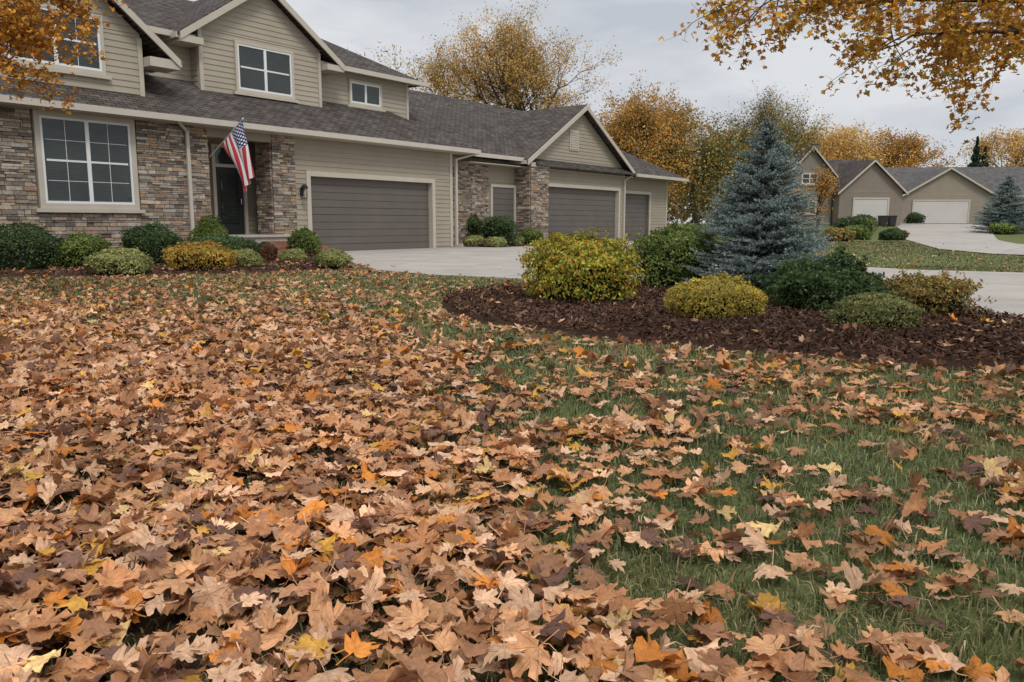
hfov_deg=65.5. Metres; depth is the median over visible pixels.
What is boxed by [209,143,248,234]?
door
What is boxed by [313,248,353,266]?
shrub
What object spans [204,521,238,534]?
maple leaf
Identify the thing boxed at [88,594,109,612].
maple leaf
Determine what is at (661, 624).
maple leaf
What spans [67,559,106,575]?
maple leaf
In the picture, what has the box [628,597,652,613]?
maple leaf
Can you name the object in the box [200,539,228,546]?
maple leaf
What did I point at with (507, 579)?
maple leaf
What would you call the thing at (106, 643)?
maple leaf
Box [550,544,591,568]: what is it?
maple leaf
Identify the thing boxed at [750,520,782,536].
maple leaf
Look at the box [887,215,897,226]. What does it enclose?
trash bin
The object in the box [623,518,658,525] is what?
maple leaf
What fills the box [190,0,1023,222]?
sky
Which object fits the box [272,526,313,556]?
maple leaf
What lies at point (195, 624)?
maple leaf
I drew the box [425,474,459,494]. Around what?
maple leaf
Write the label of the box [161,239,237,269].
shrub
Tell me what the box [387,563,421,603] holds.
maple leaf
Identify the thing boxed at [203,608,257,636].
maple leaf
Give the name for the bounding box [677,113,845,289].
spruce tree
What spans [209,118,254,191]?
flag
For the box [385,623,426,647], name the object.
maple leaf
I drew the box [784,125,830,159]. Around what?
tree
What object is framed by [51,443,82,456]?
maple leaf
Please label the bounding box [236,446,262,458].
maple leaf
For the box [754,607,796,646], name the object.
maple leaf
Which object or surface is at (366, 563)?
maple leaf
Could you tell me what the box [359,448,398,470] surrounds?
maple leaf
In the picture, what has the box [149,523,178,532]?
maple leaf
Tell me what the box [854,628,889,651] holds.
maple leaf
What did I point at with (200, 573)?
maple leaf
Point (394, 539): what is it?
maple leaf
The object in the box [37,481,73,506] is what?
maple leaf
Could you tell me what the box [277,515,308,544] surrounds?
maple leaf
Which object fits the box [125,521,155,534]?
maple leaf
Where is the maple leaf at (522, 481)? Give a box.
[498,472,528,489]
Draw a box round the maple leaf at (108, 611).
[85,596,134,621]
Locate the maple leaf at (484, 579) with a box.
[470,575,499,588]
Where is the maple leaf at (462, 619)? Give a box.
[429,613,466,644]
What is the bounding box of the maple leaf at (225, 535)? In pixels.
[205,532,236,544]
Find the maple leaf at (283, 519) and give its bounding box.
[267,516,293,529]
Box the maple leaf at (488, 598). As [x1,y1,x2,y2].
[471,588,502,607]
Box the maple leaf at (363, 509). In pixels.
[350,503,385,518]
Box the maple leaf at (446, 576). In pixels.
[434,564,464,593]
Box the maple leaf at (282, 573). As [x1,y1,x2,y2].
[251,558,308,580]
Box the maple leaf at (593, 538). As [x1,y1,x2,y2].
[581,531,612,549]
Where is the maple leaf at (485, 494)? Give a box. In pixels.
[462,491,491,501]
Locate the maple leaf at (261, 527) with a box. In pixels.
[244,499,278,536]
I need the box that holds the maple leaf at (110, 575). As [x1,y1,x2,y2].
[80,558,137,593]
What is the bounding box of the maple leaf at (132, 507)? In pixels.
[129,503,153,509]
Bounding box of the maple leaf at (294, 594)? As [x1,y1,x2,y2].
[272,587,304,599]
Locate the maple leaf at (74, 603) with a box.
[53,583,96,612]
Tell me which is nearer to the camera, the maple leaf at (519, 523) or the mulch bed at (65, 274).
the maple leaf at (519, 523)
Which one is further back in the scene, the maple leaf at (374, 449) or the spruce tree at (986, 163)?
the spruce tree at (986, 163)
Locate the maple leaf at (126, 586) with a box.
[100,582,139,600]
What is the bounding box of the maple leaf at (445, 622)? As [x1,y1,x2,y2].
[419,614,457,630]
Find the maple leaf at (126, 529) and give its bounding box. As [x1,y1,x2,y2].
[111,523,144,537]
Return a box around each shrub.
[0,221,62,269]
[49,231,112,267]
[81,246,155,274]
[118,219,183,264]
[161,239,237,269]
[183,234,265,251]
[187,214,228,240]
[230,248,264,266]
[256,242,277,260]
[276,248,308,261]
[286,226,322,253]
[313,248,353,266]
[461,234,484,245]
[465,214,482,236]
[476,214,519,245]
[483,236,507,246]
[513,234,524,244]
[515,224,649,303]
[517,228,544,243]
[548,232,567,242]
[631,220,724,288]
[662,271,768,318]
[742,243,907,313]
[821,227,856,241]
[823,289,927,328]
[833,216,870,230]
[843,224,872,239]
[853,214,877,225]
[856,217,880,232]
[878,228,905,240]
[878,263,997,316]
[903,212,925,223]
[986,222,1022,233]
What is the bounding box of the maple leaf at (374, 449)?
[358,447,380,454]
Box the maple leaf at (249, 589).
[231,584,261,615]
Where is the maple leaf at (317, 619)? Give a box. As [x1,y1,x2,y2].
[313,616,342,630]
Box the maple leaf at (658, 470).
[641,464,679,476]
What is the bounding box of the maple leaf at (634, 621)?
[630,611,664,634]
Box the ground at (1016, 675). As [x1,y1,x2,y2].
[0,223,1023,681]
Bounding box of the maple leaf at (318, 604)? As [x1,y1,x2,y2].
[289,584,326,626]
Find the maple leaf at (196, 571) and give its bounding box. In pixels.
[177,561,227,585]
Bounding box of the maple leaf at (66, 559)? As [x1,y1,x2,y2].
[51,549,95,573]
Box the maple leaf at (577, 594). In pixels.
[554,588,596,600]
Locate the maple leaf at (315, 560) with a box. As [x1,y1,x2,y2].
[292,553,325,569]
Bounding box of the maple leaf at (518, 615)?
[498,606,538,621]
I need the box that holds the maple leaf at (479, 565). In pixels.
[456,556,496,568]
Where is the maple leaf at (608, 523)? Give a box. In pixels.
[597,517,625,544]
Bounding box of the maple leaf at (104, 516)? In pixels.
[76,503,111,525]
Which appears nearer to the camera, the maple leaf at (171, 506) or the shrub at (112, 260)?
the maple leaf at (171, 506)
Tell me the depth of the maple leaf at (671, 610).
1.86 m
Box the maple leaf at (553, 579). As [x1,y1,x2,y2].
[530,560,571,586]
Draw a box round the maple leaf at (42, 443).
[36,435,69,453]
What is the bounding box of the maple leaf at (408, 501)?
[385,498,421,525]
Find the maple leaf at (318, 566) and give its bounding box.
[302,561,342,582]
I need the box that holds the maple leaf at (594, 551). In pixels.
[576,547,604,557]
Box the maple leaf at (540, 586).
[530,579,575,603]
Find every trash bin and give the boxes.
[878,215,888,226]
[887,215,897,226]
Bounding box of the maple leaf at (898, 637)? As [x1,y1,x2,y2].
[884,629,923,650]
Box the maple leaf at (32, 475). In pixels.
[24,470,55,480]
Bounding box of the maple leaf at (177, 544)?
[162,531,203,549]
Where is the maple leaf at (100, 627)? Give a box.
[76,598,126,640]
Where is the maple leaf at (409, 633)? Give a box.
[387,621,433,639]
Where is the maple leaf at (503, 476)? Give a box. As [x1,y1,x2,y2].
[480,468,513,482]
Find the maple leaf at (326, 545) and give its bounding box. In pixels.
[317,533,341,560]
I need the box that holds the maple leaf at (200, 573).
[176,567,209,578]
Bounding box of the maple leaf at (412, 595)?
[394,581,426,601]
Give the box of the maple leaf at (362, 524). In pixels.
[351,516,384,535]
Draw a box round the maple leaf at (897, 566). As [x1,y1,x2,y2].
[883,560,934,578]
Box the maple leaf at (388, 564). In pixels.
[384,559,409,568]
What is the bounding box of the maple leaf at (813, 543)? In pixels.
[775,526,822,550]
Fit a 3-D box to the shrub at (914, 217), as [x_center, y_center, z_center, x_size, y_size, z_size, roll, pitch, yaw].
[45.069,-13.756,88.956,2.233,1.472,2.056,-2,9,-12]
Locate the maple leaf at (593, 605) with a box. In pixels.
[570,599,613,613]
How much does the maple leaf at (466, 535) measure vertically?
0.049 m
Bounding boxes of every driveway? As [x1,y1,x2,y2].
[344,241,1023,322]
[897,224,1023,254]
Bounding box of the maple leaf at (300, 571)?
[291,563,326,576]
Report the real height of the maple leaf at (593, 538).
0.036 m
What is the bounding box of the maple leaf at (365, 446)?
[341,439,368,460]
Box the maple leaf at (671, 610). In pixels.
[650,579,695,625]
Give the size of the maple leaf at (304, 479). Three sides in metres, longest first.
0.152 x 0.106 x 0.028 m
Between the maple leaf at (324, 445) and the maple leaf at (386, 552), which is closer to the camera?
the maple leaf at (386, 552)
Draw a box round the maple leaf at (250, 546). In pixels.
[237,538,269,553]
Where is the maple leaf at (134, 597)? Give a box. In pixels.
[96,588,145,616]
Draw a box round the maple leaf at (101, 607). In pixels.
[90,585,136,612]
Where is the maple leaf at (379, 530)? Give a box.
[368,520,396,535]
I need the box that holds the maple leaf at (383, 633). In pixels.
[370,622,409,643]
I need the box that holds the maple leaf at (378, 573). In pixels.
[349,564,396,590]
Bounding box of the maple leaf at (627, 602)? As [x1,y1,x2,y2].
[600,588,640,617]
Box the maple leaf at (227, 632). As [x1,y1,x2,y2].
[222,624,248,649]
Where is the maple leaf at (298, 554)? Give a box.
[285,548,314,559]
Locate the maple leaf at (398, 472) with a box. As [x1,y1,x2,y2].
[378,469,407,480]
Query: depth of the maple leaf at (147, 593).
1.97 m
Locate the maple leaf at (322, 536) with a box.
[303,511,328,540]
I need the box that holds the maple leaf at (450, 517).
[430,512,457,526]
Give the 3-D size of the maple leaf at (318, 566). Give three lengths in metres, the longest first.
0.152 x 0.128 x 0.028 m
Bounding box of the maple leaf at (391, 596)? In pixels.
[360,594,398,601]
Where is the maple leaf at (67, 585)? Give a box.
[46,579,79,591]
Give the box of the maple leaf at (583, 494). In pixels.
[568,486,594,505]
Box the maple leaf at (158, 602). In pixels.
[138,593,178,615]
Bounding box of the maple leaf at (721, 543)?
[716,541,756,554]
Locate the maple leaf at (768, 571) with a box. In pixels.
[751,549,788,582]
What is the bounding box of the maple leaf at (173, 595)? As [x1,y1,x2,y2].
[159,578,202,600]
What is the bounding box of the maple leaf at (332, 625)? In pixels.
[309,618,360,640]
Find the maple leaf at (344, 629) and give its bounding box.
[332,613,375,637]
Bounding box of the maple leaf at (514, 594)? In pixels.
[508,584,552,621]
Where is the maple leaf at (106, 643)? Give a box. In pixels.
[90,620,130,652]
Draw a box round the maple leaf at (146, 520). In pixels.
[116,509,153,524]
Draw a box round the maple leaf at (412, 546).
[402,541,425,551]
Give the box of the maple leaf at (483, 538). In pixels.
[474,531,495,547]
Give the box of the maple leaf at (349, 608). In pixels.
[334,596,359,622]
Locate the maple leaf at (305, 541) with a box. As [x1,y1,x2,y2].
[274,538,312,555]
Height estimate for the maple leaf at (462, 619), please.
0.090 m
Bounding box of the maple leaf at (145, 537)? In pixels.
[122,517,156,548]
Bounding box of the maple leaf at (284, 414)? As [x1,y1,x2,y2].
[275,411,302,420]
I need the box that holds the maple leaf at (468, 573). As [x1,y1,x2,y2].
[460,559,514,590]
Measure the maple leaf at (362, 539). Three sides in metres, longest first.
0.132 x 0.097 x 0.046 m
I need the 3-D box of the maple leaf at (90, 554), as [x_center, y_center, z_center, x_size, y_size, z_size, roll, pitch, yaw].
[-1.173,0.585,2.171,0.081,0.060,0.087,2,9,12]
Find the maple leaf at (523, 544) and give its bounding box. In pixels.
[506,519,540,553]
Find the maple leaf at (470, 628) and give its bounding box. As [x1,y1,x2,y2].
[423,608,493,641]
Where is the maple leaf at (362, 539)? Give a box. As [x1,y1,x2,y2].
[345,530,384,548]
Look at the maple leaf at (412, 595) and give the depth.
1.94 m
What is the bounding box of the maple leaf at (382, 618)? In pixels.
[367,614,393,623]
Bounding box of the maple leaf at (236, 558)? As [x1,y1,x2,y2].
[217,549,257,569]
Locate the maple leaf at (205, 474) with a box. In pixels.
[182,468,214,487]
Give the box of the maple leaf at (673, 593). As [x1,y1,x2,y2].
[646,589,688,636]
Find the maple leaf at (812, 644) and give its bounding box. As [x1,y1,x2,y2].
[795,617,824,659]
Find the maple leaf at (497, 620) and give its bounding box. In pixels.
[473,600,510,634]
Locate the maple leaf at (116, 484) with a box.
[104,478,135,486]
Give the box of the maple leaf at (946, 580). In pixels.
[932,572,979,590]
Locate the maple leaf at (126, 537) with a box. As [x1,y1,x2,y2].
[111,519,143,551]
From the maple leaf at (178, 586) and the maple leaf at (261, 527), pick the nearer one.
the maple leaf at (178, 586)
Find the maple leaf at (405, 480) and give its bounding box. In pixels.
[396,475,423,488]
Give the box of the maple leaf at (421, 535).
[406,517,438,550]
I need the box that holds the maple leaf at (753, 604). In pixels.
[745,598,782,617]
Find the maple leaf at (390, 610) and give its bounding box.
[382,599,429,622]
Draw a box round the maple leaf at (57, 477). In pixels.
[52,470,68,486]
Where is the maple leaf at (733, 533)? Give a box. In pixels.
[709,528,744,540]
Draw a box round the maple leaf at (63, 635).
[60,632,82,639]
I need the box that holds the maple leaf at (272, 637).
[253,606,299,649]
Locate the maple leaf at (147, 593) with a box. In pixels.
[132,581,166,607]
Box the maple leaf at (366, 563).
[355,558,384,591]
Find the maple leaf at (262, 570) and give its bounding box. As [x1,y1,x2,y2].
[235,560,282,580]
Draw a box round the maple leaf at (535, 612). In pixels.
[513,594,551,620]
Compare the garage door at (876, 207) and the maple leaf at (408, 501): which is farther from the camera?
the garage door at (876, 207)
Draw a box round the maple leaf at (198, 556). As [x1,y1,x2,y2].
[178,543,216,578]
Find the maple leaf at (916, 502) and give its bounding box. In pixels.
[891,488,927,522]
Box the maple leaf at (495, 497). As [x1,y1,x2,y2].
[469,488,499,504]
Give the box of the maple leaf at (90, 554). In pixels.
[56,544,98,567]
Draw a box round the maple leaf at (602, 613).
[569,589,609,618]
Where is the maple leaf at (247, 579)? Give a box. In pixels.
[222,567,259,592]
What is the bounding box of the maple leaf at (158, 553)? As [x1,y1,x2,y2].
[122,545,167,563]
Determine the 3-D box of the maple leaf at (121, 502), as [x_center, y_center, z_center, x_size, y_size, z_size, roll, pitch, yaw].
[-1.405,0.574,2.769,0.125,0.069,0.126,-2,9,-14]
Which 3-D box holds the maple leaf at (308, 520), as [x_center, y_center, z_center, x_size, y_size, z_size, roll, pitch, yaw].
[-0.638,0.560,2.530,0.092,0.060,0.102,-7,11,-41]
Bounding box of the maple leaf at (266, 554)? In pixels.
[250,551,280,567]
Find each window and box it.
[1,0,111,79]
[31,109,145,212]
[233,39,298,102]
[346,79,385,111]
[489,184,515,223]
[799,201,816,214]
[800,173,817,185]
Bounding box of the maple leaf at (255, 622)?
[246,601,281,629]
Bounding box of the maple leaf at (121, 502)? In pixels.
[96,495,124,505]
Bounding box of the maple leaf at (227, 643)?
[217,624,254,648]
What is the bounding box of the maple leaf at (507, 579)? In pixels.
[493,569,527,597]
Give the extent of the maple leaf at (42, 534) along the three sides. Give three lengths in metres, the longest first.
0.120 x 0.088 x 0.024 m
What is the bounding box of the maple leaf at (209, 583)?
[188,576,237,600]
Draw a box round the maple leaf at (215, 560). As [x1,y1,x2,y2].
[205,549,262,580]
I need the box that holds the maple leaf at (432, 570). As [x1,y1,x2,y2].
[419,561,444,585]
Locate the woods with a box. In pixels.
[667,148,1022,222]
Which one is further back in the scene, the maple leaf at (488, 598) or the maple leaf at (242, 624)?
the maple leaf at (488, 598)
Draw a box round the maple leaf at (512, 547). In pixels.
[483,542,521,558]
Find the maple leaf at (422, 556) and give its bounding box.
[399,547,435,573]
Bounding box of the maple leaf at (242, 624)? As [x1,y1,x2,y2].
[216,620,255,649]
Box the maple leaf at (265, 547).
[251,537,287,551]
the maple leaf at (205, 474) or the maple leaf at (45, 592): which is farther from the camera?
the maple leaf at (205, 474)
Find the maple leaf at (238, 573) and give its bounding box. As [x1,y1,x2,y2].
[216,567,249,578]
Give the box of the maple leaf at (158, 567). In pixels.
[132,552,182,581]
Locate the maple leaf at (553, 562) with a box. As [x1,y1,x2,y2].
[526,543,567,576]
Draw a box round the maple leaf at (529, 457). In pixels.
[507,447,541,460]
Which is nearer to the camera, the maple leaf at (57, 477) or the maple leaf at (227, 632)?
the maple leaf at (227, 632)
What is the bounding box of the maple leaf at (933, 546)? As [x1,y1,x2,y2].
[917,538,954,554]
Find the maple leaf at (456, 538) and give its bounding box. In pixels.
[443,533,479,547]
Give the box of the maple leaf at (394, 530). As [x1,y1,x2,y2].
[378,523,413,533]
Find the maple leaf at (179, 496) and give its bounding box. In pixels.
[166,484,195,512]
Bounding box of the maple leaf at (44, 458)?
[40,448,67,471]
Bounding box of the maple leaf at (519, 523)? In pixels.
[501,519,522,530]
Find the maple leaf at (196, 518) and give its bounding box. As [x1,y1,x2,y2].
[178,506,207,528]
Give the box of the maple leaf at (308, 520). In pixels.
[299,503,325,526]
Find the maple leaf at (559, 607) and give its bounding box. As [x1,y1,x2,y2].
[540,604,571,616]
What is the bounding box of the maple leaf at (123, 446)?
[105,439,136,452]
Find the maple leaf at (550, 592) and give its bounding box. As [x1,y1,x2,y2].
[532,580,569,602]
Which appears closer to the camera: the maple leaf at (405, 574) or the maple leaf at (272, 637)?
the maple leaf at (272, 637)
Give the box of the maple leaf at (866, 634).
[861,624,900,646]
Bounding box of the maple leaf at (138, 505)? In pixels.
[132,496,172,511]
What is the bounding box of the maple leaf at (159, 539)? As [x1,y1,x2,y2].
[129,535,174,561]
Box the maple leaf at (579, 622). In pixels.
[566,614,589,634]
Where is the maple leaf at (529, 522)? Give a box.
[517,512,557,528]
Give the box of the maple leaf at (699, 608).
[680,595,712,615]
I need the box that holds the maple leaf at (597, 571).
[573,556,600,574]
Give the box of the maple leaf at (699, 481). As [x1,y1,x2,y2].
[683,475,720,496]
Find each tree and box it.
[0,0,131,113]
[347,0,621,119]
[594,70,700,217]
[599,81,712,225]
[652,97,748,225]
[658,0,1023,143]
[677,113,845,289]
[686,80,830,175]
[696,114,806,216]
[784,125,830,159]
[796,164,839,232]
[798,114,893,167]
[798,130,843,159]
[851,124,959,167]
[955,125,1023,166]
[965,175,1023,233]
[967,136,983,166]
[981,146,989,166]
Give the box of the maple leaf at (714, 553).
[694,540,723,563]
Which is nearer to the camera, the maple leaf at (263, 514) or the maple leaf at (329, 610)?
the maple leaf at (329, 610)
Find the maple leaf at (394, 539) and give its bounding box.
[374,534,409,543]
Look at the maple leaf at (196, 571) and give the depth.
2.08 m
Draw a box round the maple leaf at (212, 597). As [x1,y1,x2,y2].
[191,575,237,626]
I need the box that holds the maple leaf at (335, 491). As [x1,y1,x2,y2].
[312,471,348,495]
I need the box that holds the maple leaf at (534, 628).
[518,621,562,645]
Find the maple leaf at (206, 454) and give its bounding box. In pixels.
[179,448,209,461]
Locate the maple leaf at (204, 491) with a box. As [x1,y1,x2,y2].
[201,481,222,499]
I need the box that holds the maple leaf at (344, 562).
[324,545,359,578]
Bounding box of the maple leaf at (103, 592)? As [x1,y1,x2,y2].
[82,586,111,609]
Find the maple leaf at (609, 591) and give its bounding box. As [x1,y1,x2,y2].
[580,582,627,608]
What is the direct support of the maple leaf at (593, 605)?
on the maple leaf at (597, 610)
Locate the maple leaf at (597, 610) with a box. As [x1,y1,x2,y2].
[573,593,608,614]
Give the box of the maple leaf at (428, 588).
[388,580,436,600]
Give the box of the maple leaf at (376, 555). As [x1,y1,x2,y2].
[354,546,399,570]
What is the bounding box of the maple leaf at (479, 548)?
[452,536,483,556]
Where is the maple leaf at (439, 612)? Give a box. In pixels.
[426,590,462,628]
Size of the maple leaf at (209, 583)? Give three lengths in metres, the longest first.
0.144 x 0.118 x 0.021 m
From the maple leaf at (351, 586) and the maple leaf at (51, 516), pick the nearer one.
the maple leaf at (351, 586)
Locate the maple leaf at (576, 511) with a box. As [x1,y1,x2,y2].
[555,503,595,518]
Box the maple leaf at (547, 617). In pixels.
[540,598,578,623]
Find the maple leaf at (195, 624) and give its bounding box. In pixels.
[174,608,212,639]
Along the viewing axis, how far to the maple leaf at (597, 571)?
2.18 m
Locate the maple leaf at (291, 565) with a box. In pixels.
[279,555,313,584]
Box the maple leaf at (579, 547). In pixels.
[559,541,592,558]
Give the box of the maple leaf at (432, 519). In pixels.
[409,512,439,525]
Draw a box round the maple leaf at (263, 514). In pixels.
[244,508,281,533]
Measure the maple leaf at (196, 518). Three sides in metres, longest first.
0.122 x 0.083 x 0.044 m
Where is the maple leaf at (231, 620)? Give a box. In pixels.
[214,607,248,626]
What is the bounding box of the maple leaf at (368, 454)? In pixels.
[343,448,371,462]
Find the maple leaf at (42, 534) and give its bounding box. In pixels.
[21,531,60,540]
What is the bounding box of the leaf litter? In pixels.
[0,241,1023,681]
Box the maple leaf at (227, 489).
[214,485,240,500]
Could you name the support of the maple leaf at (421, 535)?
on the leaf litter
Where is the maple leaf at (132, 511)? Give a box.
[128,505,154,514]
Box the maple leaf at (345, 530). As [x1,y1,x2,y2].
[327,520,355,538]
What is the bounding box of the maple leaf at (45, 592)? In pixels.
[41,582,82,597]
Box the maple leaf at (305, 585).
[278,571,323,598]
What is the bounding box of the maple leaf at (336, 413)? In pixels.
[314,409,341,426]
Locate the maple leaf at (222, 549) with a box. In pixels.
[202,544,231,556]
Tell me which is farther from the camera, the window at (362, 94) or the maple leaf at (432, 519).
the window at (362, 94)
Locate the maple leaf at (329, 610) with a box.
[322,599,348,624]
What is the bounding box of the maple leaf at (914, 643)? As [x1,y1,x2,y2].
[902,627,949,653]
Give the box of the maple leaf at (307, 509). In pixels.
[296,499,330,519]
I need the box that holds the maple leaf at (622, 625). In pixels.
[593,615,634,635]
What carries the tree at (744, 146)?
on the ground at (1016, 675)
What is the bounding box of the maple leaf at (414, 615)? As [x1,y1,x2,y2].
[390,597,434,627]
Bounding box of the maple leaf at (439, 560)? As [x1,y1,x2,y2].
[423,553,456,580]
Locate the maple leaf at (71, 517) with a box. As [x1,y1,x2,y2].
[61,514,75,523]
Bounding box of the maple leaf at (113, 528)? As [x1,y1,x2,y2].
[79,520,118,537]
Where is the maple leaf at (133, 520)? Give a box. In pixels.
[107,511,149,523]
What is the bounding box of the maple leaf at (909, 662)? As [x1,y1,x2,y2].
[872,638,919,669]
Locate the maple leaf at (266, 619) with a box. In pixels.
[258,606,287,632]
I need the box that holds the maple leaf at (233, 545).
[206,535,239,550]
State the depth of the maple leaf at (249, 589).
2.02 m
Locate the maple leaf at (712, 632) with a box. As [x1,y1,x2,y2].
[685,617,728,640]
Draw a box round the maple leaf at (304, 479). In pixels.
[289,470,317,484]
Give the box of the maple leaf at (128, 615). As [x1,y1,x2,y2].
[121,601,147,620]
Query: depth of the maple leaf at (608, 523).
2.51 m
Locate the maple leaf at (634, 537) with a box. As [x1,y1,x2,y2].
[623,516,661,548]
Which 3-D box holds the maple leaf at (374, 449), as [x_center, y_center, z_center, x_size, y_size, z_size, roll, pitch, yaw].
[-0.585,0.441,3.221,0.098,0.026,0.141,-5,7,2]
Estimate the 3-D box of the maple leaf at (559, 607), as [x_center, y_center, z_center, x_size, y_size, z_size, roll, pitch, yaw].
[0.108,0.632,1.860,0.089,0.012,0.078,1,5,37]
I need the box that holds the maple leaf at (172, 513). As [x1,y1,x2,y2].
[150,488,194,528]
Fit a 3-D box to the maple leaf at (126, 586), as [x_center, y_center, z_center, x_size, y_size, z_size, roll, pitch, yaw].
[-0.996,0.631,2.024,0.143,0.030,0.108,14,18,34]
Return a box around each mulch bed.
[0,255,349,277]
[442,288,1023,372]
[478,244,546,246]
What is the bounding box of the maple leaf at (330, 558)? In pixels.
[315,545,358,564]
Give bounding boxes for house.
[0,0,688,254]
[770,143,908,225]
[886,167,1023,223]
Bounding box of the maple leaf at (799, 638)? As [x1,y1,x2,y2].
[780,620,820,640]
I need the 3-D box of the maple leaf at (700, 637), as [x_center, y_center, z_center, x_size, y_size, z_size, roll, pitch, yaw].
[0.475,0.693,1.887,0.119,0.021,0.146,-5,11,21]
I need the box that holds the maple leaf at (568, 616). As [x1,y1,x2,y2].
[544,601,575,629]
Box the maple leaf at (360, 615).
[337,610,372,638]
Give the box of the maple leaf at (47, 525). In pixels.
[33,515,63,533]
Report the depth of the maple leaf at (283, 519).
2.50 m
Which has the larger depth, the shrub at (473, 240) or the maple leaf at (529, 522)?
the shrub at (473, 240)
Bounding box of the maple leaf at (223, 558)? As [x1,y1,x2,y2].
[217,550,259,564]
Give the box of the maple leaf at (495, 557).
[483,546,516,571]
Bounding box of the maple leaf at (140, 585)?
[119,581,155,598]
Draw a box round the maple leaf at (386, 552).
[371,546,400,563]
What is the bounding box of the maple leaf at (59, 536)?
[33,526,75,539]
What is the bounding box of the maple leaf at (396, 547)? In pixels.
[382,540,412,562]
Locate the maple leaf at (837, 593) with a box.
[829,583,856,602]
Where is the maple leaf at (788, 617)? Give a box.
[760,597,796,626]
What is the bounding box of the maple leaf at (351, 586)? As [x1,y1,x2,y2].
[337,577,363,593]
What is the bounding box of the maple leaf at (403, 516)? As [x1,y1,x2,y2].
[393,504,427,524]
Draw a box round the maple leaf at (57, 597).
[30,588,69,609]
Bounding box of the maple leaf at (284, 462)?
[265,456,296,467]
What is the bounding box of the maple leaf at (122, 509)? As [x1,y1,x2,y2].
[98,502,129,517]
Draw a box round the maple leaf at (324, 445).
[311,435,343,450]
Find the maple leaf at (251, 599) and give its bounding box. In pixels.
[227,591,266,609]
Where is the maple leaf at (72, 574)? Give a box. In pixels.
[54,561,88,584]
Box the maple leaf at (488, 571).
[464,565,493,578]
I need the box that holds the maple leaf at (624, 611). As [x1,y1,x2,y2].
[590,604,632,629]
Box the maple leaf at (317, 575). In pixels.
[301,560,334,593]
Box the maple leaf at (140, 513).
[126,508,146,517]
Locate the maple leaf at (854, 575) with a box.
[844,562,886,594]
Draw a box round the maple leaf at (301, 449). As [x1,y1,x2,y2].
[288,445,308,451]
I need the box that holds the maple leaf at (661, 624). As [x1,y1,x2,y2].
[638,618,668,633]
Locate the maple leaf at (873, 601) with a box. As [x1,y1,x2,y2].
[856,588,899,609]
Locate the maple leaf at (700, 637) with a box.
[688,616,735,645]
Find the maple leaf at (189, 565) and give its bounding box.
[169,559,208,589]
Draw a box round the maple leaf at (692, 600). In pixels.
[685,593,702,602]
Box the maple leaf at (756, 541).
[740,523,780,554]
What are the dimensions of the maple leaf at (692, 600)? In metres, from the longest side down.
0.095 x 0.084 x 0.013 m
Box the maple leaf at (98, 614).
[92,609,115,622]
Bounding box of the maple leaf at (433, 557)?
[419,553,435,573]
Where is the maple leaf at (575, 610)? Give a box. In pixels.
[560,603,594,613]
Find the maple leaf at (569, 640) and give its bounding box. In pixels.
[563,632,607,658]
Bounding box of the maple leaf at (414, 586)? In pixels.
[402,584,438,595]
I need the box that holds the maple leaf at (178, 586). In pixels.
[140,573,195,594]
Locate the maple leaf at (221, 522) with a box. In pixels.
[208,517,237,528]
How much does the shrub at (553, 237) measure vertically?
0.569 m
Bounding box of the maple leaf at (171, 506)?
[157,491,189,510]
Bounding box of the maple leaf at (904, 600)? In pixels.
[890,595,919,604]
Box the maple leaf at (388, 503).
[377,500,395,515]
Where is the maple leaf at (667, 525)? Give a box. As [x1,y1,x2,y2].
[644,516,675,532]
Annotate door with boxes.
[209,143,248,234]
[305,171,435,250]
[547,183,620,240]
[625,190,650,239]
[852,197,889,220]
[912,199,970,222]
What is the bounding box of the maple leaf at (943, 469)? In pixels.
[927,466,956,474]
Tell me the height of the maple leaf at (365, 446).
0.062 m
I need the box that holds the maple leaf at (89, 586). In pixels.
[79,581,115,597]
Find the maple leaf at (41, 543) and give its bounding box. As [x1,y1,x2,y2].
[35,534,69,565]
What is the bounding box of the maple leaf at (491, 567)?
[469,557,500,571]
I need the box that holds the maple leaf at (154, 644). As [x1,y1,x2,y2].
[149,598,192,652]
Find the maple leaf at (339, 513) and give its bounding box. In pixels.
[324,492,355,522]
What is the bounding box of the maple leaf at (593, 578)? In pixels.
[574,562,607,589]
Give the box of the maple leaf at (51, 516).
[34,512,65,525]
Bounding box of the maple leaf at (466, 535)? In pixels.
[456,528,480,543]
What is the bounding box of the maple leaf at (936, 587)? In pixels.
[923,581,965,596]
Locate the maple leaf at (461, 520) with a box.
[441,511,476,533]
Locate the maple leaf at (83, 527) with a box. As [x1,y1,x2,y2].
[75,516,104,533]
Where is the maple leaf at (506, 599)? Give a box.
[499,588,536,602]
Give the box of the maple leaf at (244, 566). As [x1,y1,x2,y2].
[225,542,263,570]
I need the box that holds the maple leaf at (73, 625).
[57,613,82,633]
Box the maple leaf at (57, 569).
[41,563,95,582]
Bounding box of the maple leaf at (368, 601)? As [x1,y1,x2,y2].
[346,578,379,611]

